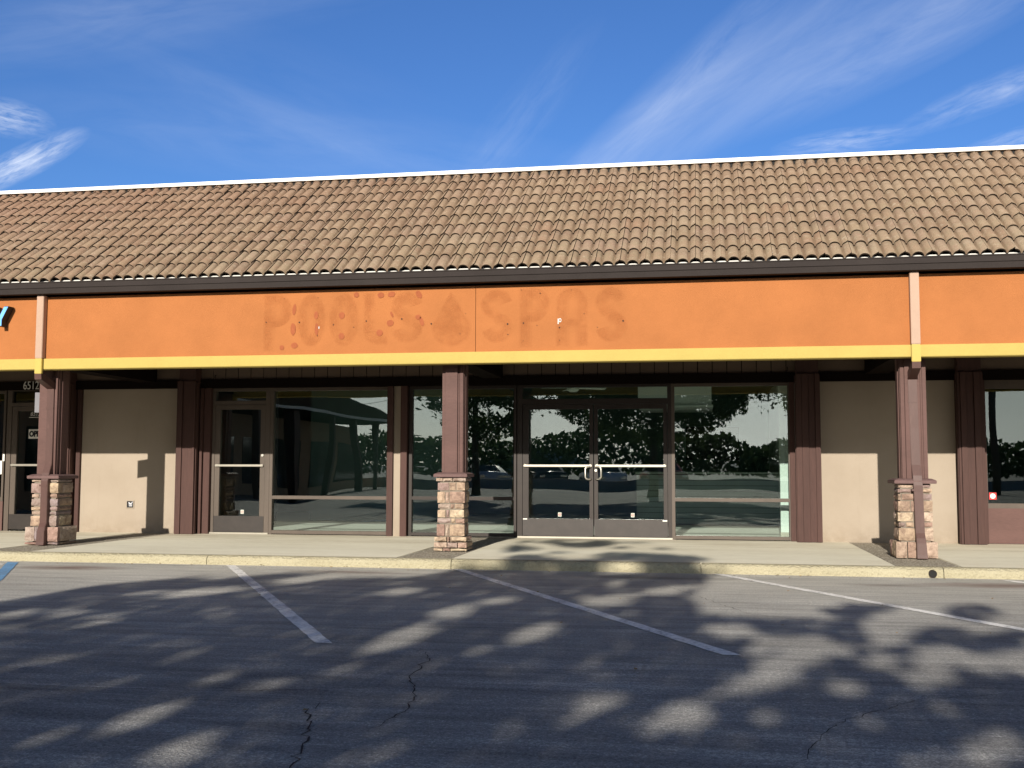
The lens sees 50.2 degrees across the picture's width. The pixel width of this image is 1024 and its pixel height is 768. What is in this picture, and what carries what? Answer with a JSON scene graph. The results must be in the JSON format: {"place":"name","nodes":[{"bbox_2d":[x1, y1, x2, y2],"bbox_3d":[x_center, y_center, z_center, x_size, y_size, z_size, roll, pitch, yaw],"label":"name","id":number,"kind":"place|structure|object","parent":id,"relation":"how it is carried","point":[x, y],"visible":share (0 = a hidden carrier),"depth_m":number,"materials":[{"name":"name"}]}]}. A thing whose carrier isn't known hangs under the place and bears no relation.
{"place":"outdoors","nodes":[
{"label":"outdoors","id":0,"kind":"place"},
{"bbox_2d":[0,561,1023,767],"bbox_3d":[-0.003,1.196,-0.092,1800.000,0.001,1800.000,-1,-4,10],"label":"parking lot","id":1,"kind":"structure","parent":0,"point":[668,702],"depth_m":6.49,"materials":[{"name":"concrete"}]},
{"bbox_2d":[0,562,17,580],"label":"parking line","id":2,"kind":"object","parent":1,"relation":"on","point":[6,568],"visible":1,"depth_m":12.89,"materials":[{"name":"blue paint"}]},
{"bbox_2d":[22,684,378,690],"bbox_3d":[-1.772,1.654,5.949,2.229,0.001,0.164,0,-4,1],"label":"asphalt crack","id":3,"kind":"object","parent":1,"relation":"on","point":[195,690],"visible":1,"depth_m":5.92,"materials":[{"name":"black asphalt"}]},
{"bbox_2d":[227,565,331,642],"bbox_3d":[-2.370,1.998,10.447,0.119,0.001,6.400,2,-5,-20],"label":"parking line","id":4,"kind":"object","parent":1,"relation":"on","point":[309,630],"visible":0.98,"depth_m":9.23,"materials":[{"name":"white paint"}]},
{"bbox_2d":[289,704,318,767],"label":"asphalt crack","id":5,"kind":"object","parent":1,"relation":"on","point":[309,717],"visible":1,"depth_m":4.86,"materials":[{"name":"black asphalt"}]},
{"bbox_2d":[362,652,430,729],"bbox_3d":[-0.575,1.669,6.117,0.169,0.001,2.240,0,-4,2],"label":"asphalt crack","id":6,"kind":"object","parent":1,"relation":"on","point":[412,692],"visible":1,"depth_m":5.79,"materials":[{"name":"black asphalt"}]},
{"bbox_2d":[0,551,1023,579],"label":"kerb","id":7,"kind":"structure","parent":1,"relation":"on","point":[686,567],"depth_m":12.85,"materials":[{"name":"concrete"}]},
{"bbox_2d":[928,570,936,577],"bbox_3d":[4.646,2.096,12.072,0.086,0.086,0.078,-1,-4,10],"label":"drain outlet","id":8,"kind":"object","parent":7,"relation":"attached to","point":[932,573],"visible":1,"depth_m":12.04,"materials":[{"name":"metal"}]},
{"bbox_2d":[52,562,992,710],"bbox_3d":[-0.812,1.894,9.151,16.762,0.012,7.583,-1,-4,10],"label":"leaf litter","id":9,"kind":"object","parent":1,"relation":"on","point":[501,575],"visible":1,"depth_m":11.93,"materials":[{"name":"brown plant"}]},
{"bbox_2d":[454,569,739,654],"bbox_3d":[0.384,1.970,10.002,0.120,0.001,6.369,2,-5,-19],"label":"parking line","id":10,"kind":"object","parent":1,"relation":"on","point":[670,635],"visible":1,"depth_m":8.72,"materials":[{"name":"white paint"}]},
{"bbox_2d":[716,574,1023,630],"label":"parking line","id":11,"kind":"object","parent":1,"relation":"on","point":[934,613],"visible":1,"depth_m":9.66,"materials":[{"name":"white paint"}]},
{"bbox_2d":[802,693,1006,760],"bbox_3d":[1.841,1.609,5.258,2.188,0.001,0.307,4,-6,-42],"label":"asphalt crack","id":12,"kind":"object","parent":1,"relation":"on","point":[862,716],"visible":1,"depth_m":5.20,"materials":[{"name":"black asphalt"}]},
{"bbox_2d":[0,531,1023,567],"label":"sidewalk","id":13,"kind":"structure","parent":0,"point":[842,553],"depth_m":14.74,"materials":[{"name":"concrete"}]},
{"bbox_2d":[0,533,957,566],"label":"pebble beds","id":14,"kind":"object","parent":13,"relation":"in","point":[881,550],"visible":0.38,"depth_m":14.72,"materials":[{"name":"grey gravel"}]},
{"bbox_2d":[0,145,1023,558],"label":"strip mall building","id":15,"kind":"structure","parent":13,"relation":"on","point":[836,339],"depth_m":16.00,"materials":[{"name":"tile"}]},
{"bbox_2d":[0,391,7,530],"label":"window","id":16,"kind":"structure","parent":15,"relation":"in","point":[1,392],"depth_m":18.80,"materials":[{"name":"brown metal"}]},
{"bbox_2d":[0,306,13,326],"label":"channel letter","id":17,"kind":"object","parent":15,"relation":"attached to","point":[5,312],"visible":1,"depth_m":15.38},
{"bbox_2d":[3,390,39,530],"bbox_3d":[-8.183,1.311,18.741,1.045,2.405,0.100,-1,-4,10],"label":"door frame","id":18,"kind":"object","parent":15,"relation":"in","point":[12,403],"depth_m":18.79,"materials":[{"name":"brown metal"}]},
{"bbox_2d":[8,407,38,528],"bbox_3d":[-8.171,1.433,18.698,0.900,2.095,0.102,-1,-4,10],"label":"door","id":19,"kind":"structure","parent":15,"relation":"in","point":[15,521],"depth_m":18.74,"materials":[{"name":"brown metal"}]},
{"bbox_2d":[28,429,37,438],"bbox_3d":[-8.158,0.858,18.754,0.310,0.160,0.011,-1,-4,10],"label":"open sign","id":20,"kind":"object","parent":15,"relation":"attached to","point":[33,433],"visible":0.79,"depth_m":18.76,"materials":[{"name":"plastic"}]},
{"bbox_2d":[35,392,39,412],"bbox_3d":[-6.805,0.269,15.817,0.196,0.290,0.008,1,-4,-11],"label":"metal plate","id":21,"kind":"object","parent":15,"relation":"attached to","point":[37,395],"visible":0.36,"depth_m":15.80,"materials":[{"name":"white metal"}]},
{"bbox_2d":[213,405,265,531],"bbox_3d":[-4.501,1.392,18.064,0.880,2.095,0.102,-1,-4,10],"label":"door","id":22,"kind":"structure","parent":15,"relation":"in","point":[220,523],"depth_m":18.03,"materials":[{"name":"brown metal"}]},
{"bbox_2d":[209,388,270,533],"bbox_3d":[-4.482,1.269,18.096,1.020,2.405,0.150,-1,-4,10],"label":"door frame","id":23,"kind":"structure","parent":15,"relation":"in","point":[267,402],"depth_m":18.06,"materials":[{"name":"brown metal"}]},
{"bbox_2d":[268,387,387,534],"bbox_3d":[-2.971,1.253,17.840,2.045,2.405,0.101,-1,-4,10],"label":"window","id":24,"kind":"structure","parent":15,"relation":"in","point":[273,390],"depth_m":17.88,"materials":[{"name":"brown metal"}]},
{"bbox_2d":[408,385,516,537],"bbox_3d":[-0.787,1.229,17.462,1.752,2.405,0.101,-1,-4,10],"label":"window","id":25,"kind":"structure","parent":15,"relation":"in","point":[411,401],"depth_m":17.45,"materials":[{"name":"brown metal"}]},
{"bbox_2d":[523,404,593,536],"bbox_3d":[0.716,1.350,17.136,1.117,2.060,0.152,-1,-4,10],"label":"door","id":26,"kind":"structure","parent":15,"relation":"in","point":[531,526],"depth_m":17.12,"materials":[{"name":"brown metal"}]},
{"bbox_2d":[563,388,605,391],"bbox_3d":[1.142,-0.006,20.415,0.976,0.310,0.976,-3,-5,35],"label":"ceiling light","id":27,"kind":"object","parent":15,"relation":"hanging from","point":[572,389],"visible":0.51,"depth_m":20.43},
{"bbox_2d":[594,404,667,537],"bbox_3d":[1.838,1.338,16.942,1.135,2.060,0.152,-1,-4,10],"label":"door","id":28,"kind":"structure","parent":15,"relation":"in","point":[602,527],"depth_m":16.92,"materials":[{"name":"brown metal"}]},
{"bbox_2d":[671,382,790,540],"bbox_3d":[3.355,1.183,16.747,1.795,2.405,0.101,-1,-4,10],"label":"window","id":29,"kind":"structure","parent":15,"relation":"in","point":[674,536],"depth_m":16.71,"materials":[{"name":"brown metal"}]},
{"bbox_2d":[989,493,996,499],"bbox_3d":[7.071,1.648,16.063,0.100,0.100,0.004,-1,-4,10],"label":"window sticker","id":30,"kind":"object","parent":15,"relation":"attached to","point":[992,495],"depth_m":16.06,"materials":[{"name":"paper"}]},
{"bbox_2d":[984,380,1023,543],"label":"window","id":31,"kind":"structure","parent":15,"relation":"in","point":[1006,520],"depth_m":15.96,"materials":[{"name":"brown metal"}]},
{"bbox_2d":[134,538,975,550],"bbox_3d":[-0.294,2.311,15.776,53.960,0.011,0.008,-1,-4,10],"label":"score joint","id":32,"kind":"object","parent":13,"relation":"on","point":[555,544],"visible":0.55,"depth_m":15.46,"materials":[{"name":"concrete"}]},
{"bbox_2d":[0,0,1023,190],"label":"sky","id":33,"kind":"structure","parent":0,"point":[94,93],"materials":[{"name":"blue"}]}
]}

